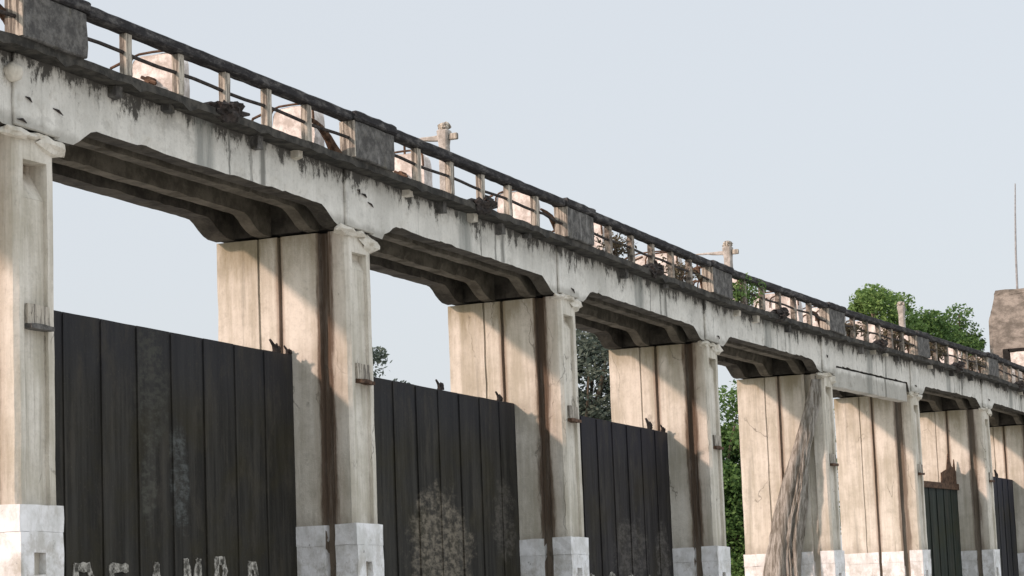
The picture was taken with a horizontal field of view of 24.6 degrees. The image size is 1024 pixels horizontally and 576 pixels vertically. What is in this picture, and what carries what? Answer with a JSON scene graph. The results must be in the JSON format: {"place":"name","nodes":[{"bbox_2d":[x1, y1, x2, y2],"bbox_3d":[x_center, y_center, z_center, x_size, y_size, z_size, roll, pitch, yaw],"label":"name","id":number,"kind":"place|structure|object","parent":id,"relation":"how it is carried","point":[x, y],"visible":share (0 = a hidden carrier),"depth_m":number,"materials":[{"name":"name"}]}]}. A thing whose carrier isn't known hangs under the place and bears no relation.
{"place":"outdoors","nodes":[
{"label":"outdoors","id":0,"kind":"place"},
{"bbox_2d":[0,0,1023,545],"label":"sky","id":1,"kind":"structure","parent":0,"point":[840,146],"materials":[{"name":"white"}]},
{"bbox_2d":[897,301,905,327],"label":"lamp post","id":2,"kind":"object","parent":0,"point":[901,311],"visible":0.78,"depth_m":70.84,"materials":[{"name":"concrete"}]},
{"bbox_2d":[987,289,1023,382],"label":"gatehouse tower","id":3,"kind":"structure","parent":0,"point":[1005,322],"depth_m":88.52,"materials":[{"name":"paint"}]},
{"bbox_2d":[1003,348,1023,359],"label":"window","id":4,"kind":"structure","parent":3,"relation":"in","point":[1006,352],"depth_m":88.32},
{"bbox_2d":[1014,183,1017,288],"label":"antenna mast","id":5,"kind":"object","parent":3,"relation":"on","point":[1016,270],"visible":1,"depth_m":89.26,"materials":[{"name":"grey metal"}]},
{"label":"ground","id":6,"kind":"structure","parent":0,"visible":0},
{"bbox_2d":[373,346,409,383],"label":"tree","id":7,"kind":"object","parent":6,"relation":"on","point":[379,355],"visible":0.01,"depth_m":89.53,"materials":[{"name":"green plant"}]},
{"bbox_2d":[0,0,1023,575],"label":"sluice bridge","id":8,"kind":"structure","parent":6,"relation":"on","point":[304,232],"depth_m":38.39,"materials":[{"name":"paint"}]},
{"bbox_2d":[110,50,189,97],"bbox_3d":[-4.873,-2.560,30.942,1.232,1.045,0.520,-6,-9,23],"label":"hoist pedestal","id":9,"kind":"object","parent":8,"relation":"on","point":[151,75],"visible":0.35,"depth_m":30.79,"materials":[{"name":"paint"}]},
{"bbox_2d":[54,310,296,575],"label":"sluice gate","id":10,"kind":"structure","parent":8,"relation":"attached to","point":[175,454],"depth_m":30.17,"materials":[{"name":"paint"}]},
{"bbox_2d":[251,103,324,146],"bbox_3d":[-3.345,-2.120,34.417,1.232,1.066,0.389,-6,-9,23],"label":"hoist pedestal","id":11,"kind":"object","parent":8,"relation":"on","point":[286,124],"visible":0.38,"depth_m":34.23,"materials":[{"name":"paint"}]},
{"bbox_2d":[394,149,432,186],"bbox_3d":[-1.907,-1.668,37.731,1.233,1.015,0.522,-6,-9,23],"label":"hoist pedestal","id":12,"kind":"object","parent":8,"relation":"on","point":[403,168],"visible":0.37,"depth_m":37.56,"materials":[{"name":"paint"}]},
{"bbox_2d":[403,122,457,190],"bbox_3d":[-1.501,-1.743,42.345,1.225,2.468,0.259,-6,-9,23],"label":"lamp post","id":13,"kind":"object","parent":8,"relation":"on","point":[444,136],"visible":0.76,"depth_m":42.25,"materials":[{"name":"concrete"}]},
{"bbox_2d":[373,377,520,575],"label":"sluice gate","id":14,"kind":"structure","parent":8,"relation":"attached to","point":[447,484],"depth_m":37.76,"materials":[{"name":"metal"}]},
{"bbox_2d":[490,190,539,226],"bbox_3d":[-0.107,-1.160,41.904,1.233,1.117,0.395,-6,-9,23],"label":"hoist pedestal","id":15,"kind":"object","parent":8,"relation":"on","point":[520,213],"visible":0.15,"depth_m":41.66,"materials":[{"name":"paint"}]},
{"bbox_2d":[552,223,604,250],"bbox_3d":[1.222,-0.723,45.036,1.234,1.065,0.530,-6,-9,23],"label":"hoist pedestal","id":16,"kind":"object","parent":8,"relation":"on","point":[598,229],"visible":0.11,"depth_m":44.79,"materials":[{"name":"paint"}]},
{"bbox_2d":[594,232,636,258],"bbox_3d":[1.839,-0.799,43.222,0.593,0.646,1.858,-6,-9,23],"label":"creeper","id":17,"kind":"object","parent":8,"relation":"on","point":[617,248],"visible":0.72,"depth_m":43.21,"materials":[{"name":"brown plant"}]},
{"bbox_2d":[579,415,673,575],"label":"sluice gate","id":18,"kind":"structure","parent":8,"relation":"attached to","point":[626,501],"depth_m":45.43,"materials":[{"name":"metal"}]},
{"bbox_2d":[624,250,666,265],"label":"hoist pedestal","id":19,"kind":"object","parent":8,"relation":"on","point":[641,262],"visible":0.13,"depth_m":51.02,"materials":[{"name":"paint"}]},
{"bbox_2d":[635,252,682,275],"bbox_3d":[2.972,-0.182,49.166,1.234,1.061,0.398,-6,-9,23],"label":"hoist pedestal","id":20,"kind":"object","parent":8,"relation":"on","point":[659,254],"visible":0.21,"depth_m":48.97,"materials":[{"name":"paint"}]},
{"bbox_2d":[661,254,701,281],"bbox_3d":[3.330,-0.328,46.624,0.624,0.595,1.547,-6,-9,23],"label":"creeper","id":21,"kind":"object","parent":8,"relation":"on","point":[680,275],"visible":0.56,"depth_m":46.48,"materials":[{"name":"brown plant"}]},
{"bbox_2d":[693,241,738,272],"bbox_3d":[4.954,0.106,56.901,1.226,2.477,0.250,-6,-9,23],"label":"lamp post","id":22,"kind":"object","parent":8,"relation":"on","point":[728,251],"visible":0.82,"depth_m":56.82,"materials":[{"name":"concrete"}]},
{"bbox_2d":[693,279,739,301],"bbox_3d":[4.539,0.235,52.559,1.231,1.059,0.526,-6,-9,23],"label":"hoist pedestal","id":23,"kind":"object","parent":8,"relation":"on","point":[733,281],"visible":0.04,"depth_m":52.32,"materials":[{"name":"paint"}]},
{"bbox_2d":[731,273,766,306],"bbox_3d":[4.869,0.054,50.026,0.687,0.699,2.042,-6,-9,23],"label":"creeper","id":24,"kind":"object","parent":8,"relation":"on","point":[738,294],"visible":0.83,"depth_m":50.04,"materials":[{"name":"green plant"}]},
{"bbox_2d":[751,291,781,311],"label":"hoist pedestal","id":25,"kind":"object","parent":8,"relation":"on","point":[769,294],"visible":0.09,"depth_m":58.26,"materials":[{"name":"paint"}]},
{"bbox_2d":[755,295,803,321],"bbox_3d":[6.379,0.719,56.515,1.231,1.056,0.400,-6,-9,23],"label":"hoist pedestal","id":26,"kind":"object","parent":8,"relation":"on","point":[786,301],"visible":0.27,"depth_m":56.32,"materials":[{"name":"paint"}]},
{"bbox_2d":[803,306,818,325],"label":"hoist pedestal","id":27,"kind":"object","parent":8,"relation":"on","point":[813,319],"visible":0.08,"depth_m":61.66,"materials":[{"name":"paint"}]},
{"bbox_2d":[846,320,868,339],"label":"hoist pedestal","id":28,"kind":"object","parent":8,"relation":"on","point":[859,334],"visible":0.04,"depth_m":65.27,"materials":[{"name":"paint"}]},
{"bbox_2d":[845,320,869,336],"bbox_3d":[8.300,1.022,57.354,0.550,0.534,1.585,-6,-9,23],"label":"creeper","id":29,"kind":"object","parent":8,"relation":"on","point":[848,328],"visible":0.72,"depth_m":57.40,"materials":[{"name":"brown plant"}]},
{"bbox_2d":[847,324,887,346],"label":"hoist pedestal","id":30,"kind":"object","parent":8,"relation":"on","point":[871,327],"visible":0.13,"depth_m":63.37,"materials":[{"name":"paint"}]},
{"bbox_2d":[873,327,912,349],"bbox_3d":[9.860,1.325,61.032,0.661,0.732,2.436,-6,-9,23],"label":"creeper","id":31,"kind":"object","parent":8,"relation":"on","point":[895,343],"visible":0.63,"depth_m":60.98,"materials":[{"name":"brown plant"}]},
{"bbox_2d":[929,342,948,361],"bbox_3d":[11.744,1.765,64.941,0.606,0.709,2.504,-6,-9,23],"label":"creeper","id":32,"kind":"object","parent":8,"relation":"on","point":[940,348],"visible":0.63,"depth_m":64.60,"materials":[{"name":"brown plant"}]},
{"bbox_2d":[924,454,962,575],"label":"sluice gate","id":33,"kind":"structure","parent":8,"relation":"attached to","point":[942,523],"depth_m":67.75,"materials":[{"name":"black metal"}]},
{"bbox_2d":[940,348,962,364],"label":"hoist pedestal","id":34,"kind":"object","parent":8,"relation":"on","point":[950,352],"visible":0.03,"depth_m":70.40,"materials":[{"name":"paint"}]},
{"bbox_2d":[958,351,989,370],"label":"creeper","id":35,"kind":"object","parent":8,"relation":"on","point":[970,365],"visible":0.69,"depth_m":68.42,"materials":[{"name":"brown plant"}]},
{"bbox_2d":[993,470,1018,575],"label":"sluice gate","id":36,"kind":"structure","parent":8,"relation":"attached to","point":[1005,519],"depth_m":75.21,"materials":[{"name":"grey metal"}]},
{"bbox_2d":[576,329,613,421],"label":"tree","id":37,"kind":"object","parent":6,"relation":"on","point":[589,347],"visible":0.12,"depth_m":85.40,"materials":[{"name":"green plant"}]},
{"bbox_2d":[718,379,745,575],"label":"tree","id":38,"kind":"object","parent":6,"relation":"on","point":[733,496],"visible":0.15,"depth_m":76.30,"materials":[{"name":"green plant"}]},
{"bbox_2d":[763,375,821,575],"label":"old tree","id":39,"kind":"object","parent":6,"relation":"on","point":[783,556],"visible":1,"depth_m":54.70,"materials":[{"name":"grey wood"}]},
{"bbox_2d":[847,283,928,332],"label":"tree","id":40,"kind":"object","parent":6,"relation":"on","point":[871,301],"visible":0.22,"depth_m":81.26,"materials":[{"name":"green plant"}]},
{"bbox_2d":[908,306,960,342],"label":"tree","id":41,"kind":"object","parent":6,"relation":"on","point":[937,325],"visible":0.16,"depth_m":85.03,"materials":[{"name":"green plant"}]},
{"bbox_2d":[934,303,986,367],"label":"tree","id":42,"kind":"object","parent":6,"relation":"on","point":[973,340],"visible":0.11,"depth_m":89.06,"materials":[{"name":"green plant"}]}
]}

